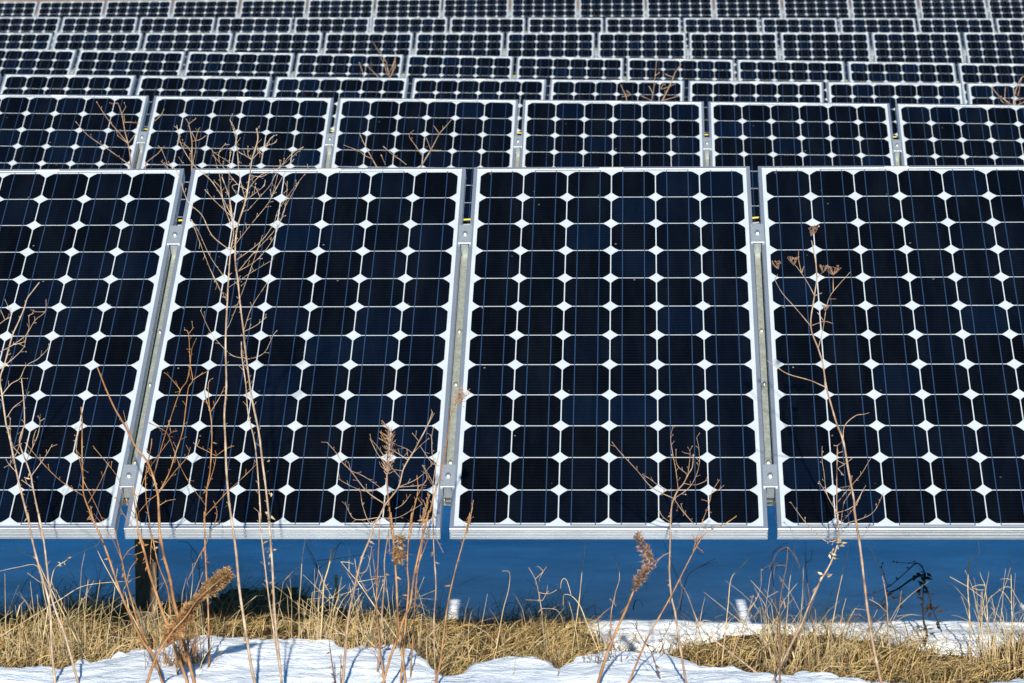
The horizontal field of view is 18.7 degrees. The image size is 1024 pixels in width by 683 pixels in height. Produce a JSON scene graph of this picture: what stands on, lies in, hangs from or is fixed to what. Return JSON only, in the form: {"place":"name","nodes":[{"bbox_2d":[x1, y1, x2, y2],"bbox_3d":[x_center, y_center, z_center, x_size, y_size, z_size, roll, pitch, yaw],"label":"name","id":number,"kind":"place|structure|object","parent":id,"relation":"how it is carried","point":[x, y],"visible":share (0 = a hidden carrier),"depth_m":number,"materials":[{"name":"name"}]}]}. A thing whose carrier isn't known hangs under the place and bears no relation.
{"place":"outdoors","nodes":[
{"label":"outdoors","id":0,"kind":"place"},
{"bbox_2d":[0,0,1023,682],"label":"ground","id":1,"kind":"structure","parent":0,"point":[486,640],"depth_m":8.65,"materials":[{"name":"beige plant"}]},
{"bbox_2d":[97,321,208,682],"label":"dead weed","id":2,"kind":"object","parent":1,"relation":"on","point":[175,607],"visible":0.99,"depth_m":7.61,"materials":[{"name":"brown plant"}]},
{"bbox_2d":[146,565,235,682],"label":"goldenrod","id":3,"kind":"object","parent":1,"relation":"on","point":[221,579],"visible":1,"depth_m":7.42,"materials":[{"name":"brown plant"}]},
{"bbox_2d":[0,505,1023,682],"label":"snow","id":4,"kind":"structure","parent":1,"relation":"on","point":[942,562],"depth_m":9.27,"materials":[{"name":"white snow"}]},
{"bbox_2d":[0,282,55,682],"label":"dead weed","id":5,"kind":"object","parent":4,"relation":"on","point":[44,585],"visible":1,"depth_m":7.66,"materials":[{"name":"beige plant"}]},
{"bbox_2d":[0,548,132,666],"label":"dry grass tuft","id":6,"kind":"object","parent":4,"relation":"on","point":[61,642],"visible":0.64,"depth_m":8.19,"materials":[{"name":"plant"}]},
{"bbox_2d":[135,539,158,632],"bbox_3d":[-1.027,0.464,8.737,0.090,0.818,0.100,0,7,0],"label":"support post","id":7,"kind":"object","parent":4,"relation":"on","point":[144,591],"depth_m":8.73,"materials":[{"name":"metal"}]},
{"bbox_2d":[164,113,307,682],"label":"dead weed","id":8,"kind":"object","parent":4,"relation":"on","point":[270,541],"visible":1,"depth_m":7.36,"materials":[{"name":"beige plant"}]},
{"bbox_2d":[325,410,438,682],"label":"dead weed","id":9,"kind":"object","parent":4,"relation":"on","point":[348,616],"visible":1,"depth_m":7.55,"materials":[{"name":"brown plant"}]},
{"bbox_2d":[0,550,1023,682],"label":"dry grass","id":10,"kind":"structure","parent":1,"relation":"on","point":[227,612],"depth_m":8.45,"materials":[{"name":"plant"}]},
{"bbox_2d":[767,225,882,682],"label":"umbel weed","id":11,"kind":"object","parent":1,"relation":"on","point":[826,307],"visible":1,"depth_m":7.48,"materials":[{"name":"beige plant"}]},
{"label":"cross beam","id":12,"kind":"object","parent":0,"visible":0},
{"bbox_2d":[120,226,182,501],"bbox_3d":[-0.980,0.045,8.534,0.041,0.081,1.143,0,39,2],"label":"mounting rail","id":13,"kind":"object","parent":12,"relation":"attached to","point":[128,477],"visible":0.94,"depth_m":8.52,"materials":[{"name":"silver metal"}]},
{"bbox_2d":[0,169,184,538],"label":"solar panel","id":14,"kind":"object","parent":13,"relation":"attached to","point":[89,250],"visible":0.95,"depth_m":8.60,"materials":[{"name":"blue glass"}]},
{"bbox_2d":[124,167,465,538],"bbox_3d":[-0.563,-0.004,8.557,0.808,0.037,1.580,0,39,2],"label":"solar panel","id":15,"kind":"object","parent":13,"relation":"attached to","point":[356,301],"visible":0.98,"depth_m":8.48,"materials":[{"name":"blue glass"}]},
{"bbox_2d":[440,225,471,501],"bbox_3d":[-0.149,0.044,8.500,0.041,0.081,1.143,0,39,2],"label":"mounting rail","id":16,"kind":"object","parent":12,"relation":"attached to","point":[448,474],"visible":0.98,"depth_m":8.50,"materials":[{"name":"silver metal"}]},
{"bbox_2d":[449,166,767,538],"bbox_3d":[0.269,-0.005,8.524,0.808,0.037,1.580,0,39,2],"label":"solar panel","id":17,"kind":"object","parent":16,"relation":"attached to","point":[605,308],"visible":0.99,"depth_m":8.43,"materials":[{"name":"blue glass"}]},
{"bbox_2d":[750,224,777,501],"bbox_3d":[0.683,0.042,8.467,0.041,0.081,1.143,0,39,2],"label":"mounting rail","id":18,"kind":"object","parent":12,"relation":"attached to","point":[770,476],"visible":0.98,"depth_m":8.45,"materials":[{"name":"silver metal"}]},
{"label":"cross beam","id":19,"kind":"object","parent":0,"visible":0},
{"bbox_2d":[502,49,506,55],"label":"mounting rail","id":20,"kind":"object","parent":19,"relation":"attached to","point":[504,51],"visible":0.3,"depth_m":28.35,"materials":[{"name":"silver metal"}]},
{"bbox_2d":[506,33,594,74],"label":"solar panel","id":21,"kind":"object","parent":20,"relation":"attached to","point":[582,45],"visible":0.36,"depth_m":28.44,"materials":[{"name":"blue glass"}]},
{"bbox_2d":[686,49,689,58],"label":"mounting rail","id":22,"kind":"object","parent":19,"relation":"attached to","point":[687,52],"visible":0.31,"depth_m":28.29,"materials":[{"name":"silver metal"}]},
{"bbox_2d":[597,33,686,76],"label":"solar panel","id":23,"kind":"object","parent":22,"relation":"attached to","point":[625,46],"visible":0.34,"depth_m":28.40,"materials":[{"name":"blue glass"}]},
{"bbox_2d":[689,33,778,79],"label":"solar panel","id":24,"kind":"object","parent":22,"relation":"attached to","point":[735,47],"visible":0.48,"depth_m":28.36,"materials":[{"name":"blue glass"}]},
{"bbox_2d":[870,49,874,61],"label":"mounting rail","id":25,"kind":"object","parent":19,"relation":"attached to","point":[872,54],"visible":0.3,"depth_m":28.22,"materials":[{"name":"silver metal"}]},
{"bbox_2d":[780,33,871,79],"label":"solar panel","id":26,"kind":"object","parent":25,"relation":"attached to","point":[846,47],"visible":0.33,"depth_m":28.32,"materials":[{"name":"blue glass"}]},
{"bbox_2d":[871,33,964,81],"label":"solar panel","id":27,"kind":"object","parent":25,"relation":"attached to","point":[922,47],"visible":0.43,"depth_m":28.28,"materials":[{"name":"blue glass"}]},
{"label":"mounting rail","id":28,"kind":"object","parent":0,"visible":0},
{"bbox_2d":[758,165,1023,539],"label":"solar panel","id":29,"kind":"object","parent":28,"relation":"attached to","point":[921,347],"visible":0.99,"depth_m":8.44,"materials":[{"name":"blue glass"}]},
{"label":"mounting rail","id":30,"kind":"object","parent":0,"visible":0},
{"bbox_2d":[895,103,1023,165],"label":"solar panel","id":31,"kind":"object","parent":30,"relation":"attached to","point":[952,134],"visible":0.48,"depth_m":13.72,"materials":[{"name":"blue glass"}]},
{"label":"mounting rail","id":32,"kind":"object","parent":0,"visible":0},
{"bbox_2d":[0,74,135,94],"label":"solar panel","id":33,"kind":"object","parent":32,"relation":"attached to","point":[41,84],"visible":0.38,"depth_m":18.91,"materials":[{"name":"blue glass"}]},
{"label":"mounting rail","id":34,"kind":"object","parent":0,"visible":0},
{"bbox_2d":[135,75,271,165],"bbox_3d":[-1.904,-1.101,18.348,0.808,0.038,1.580,1,39,3],"label":"solar panel","id":35,"kind":"object","parent":34,"relation":"attached to","point":[151,87],"visible":0.26,"depth_m":18.86,"materials":[{"name":"blue glass"}]},
{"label":"mounting rail","id":36,"kind":"object","parent":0,"visible":0},
{"bbox_2d":[272,77,408,132],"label":"solar panel","id":37,"kind":"object","parent":36,"relation":"attached to","point":[336,88],"visible":0.26,"depth_m":18.81,"materials":[{"name":"blue glass"}]},
{"label":"mounting rail","id":38,"kind":"object","parent":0,"visible":0},
{"bbox_2d":[411,78,545,135],"bbox_3d":[-0.238,-1.077,18.249,0.808,0.038,1.580,1,39,3],"label":"solar panel","id":39,"kind":"object","parent":38,"relation":"attached to","point":[520,90],"visible":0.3,"depth_m":18.76,"materials":[{"name":"blue glass"}]},
{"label":"mounting rail","id":40,"kind":"object","parent":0,"visible":0},
{"bbox_2d":[549,79,683,100],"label":"solar panel","id":41,"kind":"object","parent":40,"relation":"attached to","point":[571,89],"visible":0.23,"depth_m":18.72,"materials":[{"name":"blue glass"}]},
{"label":"mounting rail","id":42,"kind":"object","parent":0,"visible":0},
{"bbox_2d":[688,81,823,136],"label":"solar panel","id":43,"kind":"object","parent":42,"relation":"attached to","point":[705,92],"visible":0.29,"depth_m":18.66,"materials":[{"name":"blue glass"}]},
{"bbox_2d":[827,82,963,138],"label":"solar panel","id":44,"kind":"object","parent":42,"relation":"attached to","point":[892,94],"visible":0.24,"depth_m":18.61,"materials":[{"name":"blue glass"}]},
{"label":"mounting rail","id":45,"kind":"object","parent":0,"visible":0},
{"bbox_2d":[966,83,1023,104],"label":"solar panel","id":46,"kind":"object","parent":45,"relation":"attached to","point":[981,93],"visible":0.19,"depth_m":18.59,"materials":[{"name":"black glass"}]},
{"label":"mounting rail","id":47,"kind":"object","parent":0,"visible":0},
{"bbox_2d":[0,49,76,87],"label":"solar panel","id":48,"kind":"object","parent":47,"relation":"attached to","point":[38,61],"visible":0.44,"depth_m":23.58,"materials":[{"name":"blue glass"}]},
{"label":"mounting rail","id":49,"kind":"object","parent":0,"visible":0},
{"bbox_2d":[74,50,185,94],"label":"solar panel","id":50,"kind":"object","parent":49,"relation":"attached to","point":[136,63],"visible":0.3,"depth_m":23.55,"materials":[{"name":"blue glass"}]},
{"bbox_2d":[184,52,294,96],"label":"solar panel","id":51,"kind":"object","parent":49,"relation":"attached to","point":[273,65],"visible":0.29,"depth_m":23.53,"materials":[{"name":"blue glass"}]},
{"label":"mounting rail","id":52,"kind":"object","parent":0,"visible":0},
{"bbox_2d":[294,53,403,77],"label":"solar panel","id":53,"kind":"object","parent":52,"relation":"attached to","point":[324,65],"visible":0.31,"depth_m":23.51,"materials":[{"name":"blue glass"}]},
{"label":"mounting rail","id":54,"kind":"object","parent":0,"visible":0},
{"bbox_2d":[405,55,513,97],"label":"solar panel","id":55,"kind":"object","parent":54,"relation":"attached to","point":[464,67],"visible":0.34,"depth_m":23.48,"materials":[{"name":"blue glass"}]},
{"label":"mounting rail","id":56,"kind":"object","parent":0,"visible":0},
{"bbox_2d":[516,56,623,99],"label":"solar panel","id":57,"kind":"object","parent":56,"relation":"attached to","point":[572,68],"visible":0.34,"depth_m":23.46,"materials":[{"name":"blue glass"}]},
{"label":"mounting rail","id":58,"kind":"object","parent":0,"visible":0},
{"bbox_2d":[626,58,733,100],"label":"solar panel","id":59,"kind":"object","parent":58,"relation":"attached to","point":[688,70],"visible":0.26,"depth_m":23.43,"materials":[{"name":"blue glass"}]},
{"label":"mounting rail","id":60,"kind":"object","parent":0,"visible":0},
{"bbox_2d":[737,60,845,102],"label":"solar panel","id":61,"kind":"object","parent":60,"relation":"attached to","point":[824,72],"visible":0.28,"depth_m":23.41,"materials":[{"name":"black glass"}]},
{"bbox_2d":[847,61,956,82],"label":"solar panel","id":62,"kind":"object","parent":60,"relation":"attached to","point":[907,72],"visible":0.31,"depth_m":23.39,"materials":[{"name":"black glass"}]},
{"label":"mounting rail","id":63,"kind":"object","parent":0,"visible":0},
{"bbox_2d":[957,63,1023,103],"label":"solar panel","id":64,"kind":"object","parent":63,"relation":"attached to","point":[990,73],"visible":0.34,"depth_m":23.37,"materials":[{"name":"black glass"}]},
{"label":"mounting rail","id":65,"kind":"object","parent":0,"visible":0},
{"bbox_2d":[51,33,142,69],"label":"solar panel","id":66,"kind":"object","parent":65,"relation":"attached to","point":[78,42],"visible":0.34,"depth_m":28.64,"materials":[{"name":"black glass"}]},
{"label":"mounting rail","id":67,"kind":"object","parent":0,"visible":0},
{"bbox_2d":[142,33,232,69],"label":"solar panel","id":68,"kind":"object","parent":67,"relation":"attached to","point":[201,42],"visible":0.29,"depth_m":28.60,"materials":[{"name":"black glass"}]},
{"label":"mounting rail","id":69,"kind":"object","parent":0,"visible":0},
{"bbox_2d":[233,33,322,71],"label":"solar panel","id":70,"kind":"object","parent":69,"relation":"attached to","point":[296,43],"visible":0.32,"depth_m":28.56,"materials":[{"name":"black glass"}]},
{"label":"mounting rail","id":71,"kind":"object","parent":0,"visible":0},
{"bbox_2d":[323,33,413,73],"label":"solar panel","id":72,"kind":"object","parent":71,"relation":"attached to","point":[364,43],"visible":0.25,"depth_m":28.52,"materials":[{"name":"blue glass"}]},
{"label":"mounting rail","id":73,"kind":"object","parent":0,"visible":0},
{"bbox_2d":[415,33,503,55],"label":"solar panel","id":74,"kind":"object","parent":73,"relation":"attached to","point":[471,44],"visible":0.33,"depth_m":28.48,"materials":[{"name":"blue glass"}]},
{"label":"mounting rail","id":75,"kind":"object","parent":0,"visible":0},
{"bbox_2d":[963,33,1023,63],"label":"solar panel","id":76,"kind":"object","parent":75,"relation":"attached to","point":[998,48],"visible":0.48,"depth_m":28.25,"materials":[{"name":"black glass"}]},
{"label":"mounting rail","id":77,"kind":"object","parent":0,"visible":0},
{"bbox_2d":[60,17,137,32],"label":"solar panel","id":78,"kind":"object","parent":77,"relation":"attached to","point":[99,25],"visible":0.28,"depth_m":33.45,"materials":[{"name":"black glass"}]},
{"label":"mounting rail","id":79,"kind":"object","parent":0,"visible":0},
{"bbox_2d":[138,17,215,49],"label":"solar panel","id":80,"kind":"object","parent":79,"relation":"attached to","point":[176,24],"visible":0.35,"depth_m":33.44,"materials":[{"name":"black glass"}]},
{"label":"mounting rail","id":81,"kind":"object","parent":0,"visible":0},
{"bbox_2d":[216,17,292,49],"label":"solar panel","id":82,"kind":"object","parent":81,"relation":"attached to","point":[233,25],"visible":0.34,"depth_m":33.42,"materials":[{"name":"black glass"}]},
{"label":"mounting rail","id":83,"kind":"object","parent":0,"visible":0},
{"bbox_2d":[293,17,369,49],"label":"solar panel","id":84,"kind":"object","parent":83,"relation":"attached to","point":[324,26],"visible":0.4,"depth_m":33.40,"materials":[{"name":"black glass"}]},
{"label":"mounting rail","id":85,"kind":"object","parent":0,"visible":0},
{"bbox_2d":[371,18,447,47],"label":"solar panel","id":86,"kind":"object","parent":85,"relation":"attached to","point":[414,26],"visible":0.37,"depth_m":33.38,"materials":[{"name":"black glass"}]},
{"label":"mounting rail","id":87,"kind":"object","parent":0,"visible":0},
{"bbox_2d":[449,18,524,47],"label":"solar panel","id":88,"kind":"object","parent":87,"relation":"attached to","point":[505,26],"visible":0.26,"depth_m":33.36,"materials":[{"name":"blue glass"}]},
{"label":"mounting rail","id":89,"kind":"object","parent":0,"visible":0},
{"bbox_2d":[528,18,602,47],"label":"solar panel","id":90,"kind":"object","parent":89,"relation":"attached to","point":[565,25],"visible":0.32,"depth_m":33.34,"materials":[{"name":"blue glass"}]},
{"bbox_2d":[605,18,680,32],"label":"solar panel","id":91,"kind":"object","parent":89,"relation":"attached to","point":[642,25],"visible":0.32,"depth_m":33.33,"materials":[{"name":"black glass"}]},
{"label":"mounting rail","id":92,"kind":"object","parent":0,"visible":0},
{"bbox_2d":[683,18,759,48],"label":"solar panel","id":93,"kind":"object","parent":92,"relation":"attached to","point":[720,25],"visible":0.27,"depth_m":33.31,"materials":[{"name":"black glass"}]},
{"label":"mounting rail","id":94,"kind":"object","parent":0,"visible":0},
{"bbox_2d":[761,18,837,47],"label":"solar panel","id":95,"kind":"object","parent":94,"relation":"attached to","point":[778,26],"visible":0.29,"depth_m":33.29,"materials":[{"name":"black glass"}]},
{"label":"mounting rail","id":96,"kind":"object","parent":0,"visible":0},
{"bbox_2d":[839,18,916,47],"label":"solar panel","id":97,"kind":"object","parent":96,"relation":"attached to","point":[877,25],"visible":0.25,"depth_m":33.27,"materials":[{"name":"black glass"}]},
{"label":"mounting rail","id":98,"kind":"object","parent":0,"visible":0},
{"bbox_2d":[917,18,994,47],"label":"solar panel","id":99,"kind":"object","parent":98,"relation":"attached to","point":[961,26],"visible":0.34,"depth_m":33.26,"materials":[{"name":"black glass"}]},
{"label":"mounting rail","id":100,"kind":"object","parent":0,"visible":0},
{"bbox_2d":[104,1,171,31],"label":"solar panel","id":101,"kind":"object","parent":100,"relation":"attached to","point":[139,9],"visible":0.36,"depth_m":38.29,"materials":[{"name":"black glass"}]},
{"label":"mounting rail","id":102,"kind":"object","parent":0,"visible":0},
{"bbox_2d":[172,0,239,31],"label":"solar panel","id":103,"kind":"object","parent":102,"relation":"attached to","point":[216,9],"visible":0.34,"depth_m":38.27,"materials":[{"name":"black glass"}]},
{"label":"mounting rail","id":104,"kind":"object","parent":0,"visible":0},
{"bbox_2d":[240,0,306,30],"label":"solar panel","id":105,"kind":"object","parent":104,"relation":"attached to","point":[293,9],"visible":0.33,"depth_m":38.24,"materials":[{"name":"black glass"}]},
{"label":"mounting rail","id":106,"kind":"object","parent":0,"visible":0},
{"bbox_2d":[307,0,373,30],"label":"solar panel","id":107,"kind":"object","parent":106,"relation":"attached to","point":[342,8],"visible":0.27,"depth_m":38.21,"materials":[{"name":"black glass"}]},
{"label":"mounting rail","id":108,"kind":"object","parent":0,"visible":0},
{"bbox_2d":[375,0,441,17],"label":"solar panel","id":109,"kind":"object","parent":108,"relation":"attached to","point":[407,8],"visible":0.2,"depth_m":38.18,"materials":[{"name":"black glass"}]},
{"bbox_2d":[442,0,508,30],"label":"solar panel","id":110,"kind":"object","parent":108,"relation":"attached to","point":[475,8],"visible":0.2,"depth_m":38.15,"materials":[{"name":"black glass"}]},
{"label":"mounting rail","id":111,"kind":"object","parent":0,"visible":0},
{"bbox_2d":[511,0,576,30],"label":"solar panel","id":112,"kind":"object","parent":111,"relation":"attached to","point":[526,9],"visible":0.23,"depth_m":38.12,"materials":[{"name":"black glass"}]},
{"label":"mounting rail","id":113,"kind":"object","parent":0,"visible":0},
{"bbox_2d":[579,0,644,30],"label":"solar panel","id":114,"kind":"object","parent":113,"relation":"attached to","point":[603,9],"visible":0.19,"depth_m":38.09,"materials":[{"name":"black glass"}]},
{"bbox_2d":[646,0,712,32],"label":"solar panel","id":115,"kind":"object","parent":113,"relation":"attached to","point":[681,9],"visible":0.26,"depth_m":38.06,"materials":[{"name":"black glass"}]},
{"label":"mounting rail","id":116,"kind":"object","parent":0,"visible":0},
{"bbox_2d":[714,0,781,32],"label":"solar panel","id":117,"kind":"object","parent":116,"relation":"attached to","point":[759,9],"visible":0.25,"depth_m":38.03,"materials":[{"name":"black glass"}]},
{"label":"mounting rail","id":118,"kind":"object","parent":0,"visible":0},
{"bbox_2d":[782,0,850,32],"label":"solar panel","id":119,"kind":"object","parent":118,"relation":"attached to","point":[837,9],"visible":0.24,"depth_m":38.00,"materials":[{"name":"black glass"}]},
{"bbox_2d":[850,0,918,31],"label":"solar panel","id":120,"kind":"object","parent":118,"relation":"attached to","point":[884,9],"visible":0.34,"depth_m":37.97,"materials":[{"name":"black glass"}]},
{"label":"mounting rail","id":121,"kind":"object","parent":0,"visible":0},
{"bbox_2d":[918,0,987,17],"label":"solar panel","id":122,"kind":"object","parent":121,"relation":"attached to","point":[953,8],"visible":0.17,"depth_m":37.94,"materials":[{"name":"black glass"}]},
{"label":"mounting rail","id":123,"kind":"object","parent":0,"visible":0},
{"label":"cross beam","id":124,"kind":"object","parent":123,"relation":"attached to","visible":0},
{"bbox_2d":[135,131,147,168],"bbox_3d":[-1.652,-0.554,13.376,0.041,0.081,1.143,1,39,2],"label":"mounting rail","id":125,"kind":"object","parent":124,"relation":"attached to","point":[141,139],"visible":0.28,"depth_m":13.75,"materials":[{"name":"silver metal"}]},
{"bbox_2d":[0,94,148,168],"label":"solar panel","id":126,"kind":"object","parent":125,"relation":"attached to","point":[37,131],"visible":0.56,"depth_m":13.81,"materials":[{"name":"blue glass"}]},
{"bbox_2d":[325,133,334,167],"bbox_3d":[-0.821,-0.543,13.350,0.040,0.081,1.143,1,39,2],"label":"mounting rail","id":127,"kind":"object","parent":124,"relation":"attached to","point":[329,141],"visible":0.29,"depth_m":13.72,"materials":[{"name":"silver metal"}]},
{"bbox_2d":[138,96,333,224],"bbox_3d":[-1.233,-0.596,13.403,0.808,0.036,1.580,1,39,2],"label":"solar panel","id":128,"kind":"object","parent":127,"relation":"attached to","point":[292,124],"visible":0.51,"depth_m":13.79,"materials":[{"name":"blue glass"}]},
{"bbox_2d":[514,135,522,166],"bbox_3d":[0.010,-0.533,13.323,0.040,0.081,1.143,1,39,2],"label":"mounting rail","id":129,"kind":"object","parent":124,"relation":"attached to","point":[518,139],"visible":0.23,"depth_m":13.69,"materials":[{"name":"silver metal"}]},
{"bbox_2d":[329,98,517,223],"bbox_3d":[-0.403,-0.586,13.376,0.808,0.038,1.580,1,39,2],"label":"solar panel","id":130,"kind":"object","parent":129,"relation":"attached to","point":[477,133],"visible":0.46,"depth_m":13.77,"materials":[{"name":"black glass"}]},
{"bbox_2d":[703,137,711,165],"bbox_3d":[0.841,-0.522,13.296,0.040,0.081,1.143,1,39,2],"label":"mounting rail","id":131,"kind":"object","parent":124,"relation":"attached to","point":[707,144],"visible":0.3,"depth_m":13.67,"materials":[{"name":"silver metal"}]},
{"bbox_2d":[520,100,704,166],"bbox_3d":[0.428,-0.575,13.350,0.808,0.038,1.580,1,39,2],"label":"solar panel","id":132,"kind":"object","parent":131,"relation":"attached to","point":[581,133],"visible":0.38,"depth_m":13.75,"materials":[{"name":"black glass"}]},
{"bbox_2d":[892,140,901,165],"bbox_3d":[1.672,-0.511,13.269,0.041,0.081,1.143,1,39,2],"label":"mounting rail","id":133,"kind":"object","parent":124,"relation":"attached to","point":[897,147],"visible":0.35,"depth_m":13.64,"materials":[{"name":"silver metal"}]},
{"bbox_2d":[708,102,895,221],"bbox_3d":[1.258,-0.565,13.323,0.808,0.038,1.580,1,39,2],"label":"solar panel","id":134,"kind":"object","parent":133,"relation":"attached to","point":[753,135],"visible":0.41,"depth_m":13.73,"materials":[{"name":"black glass"}]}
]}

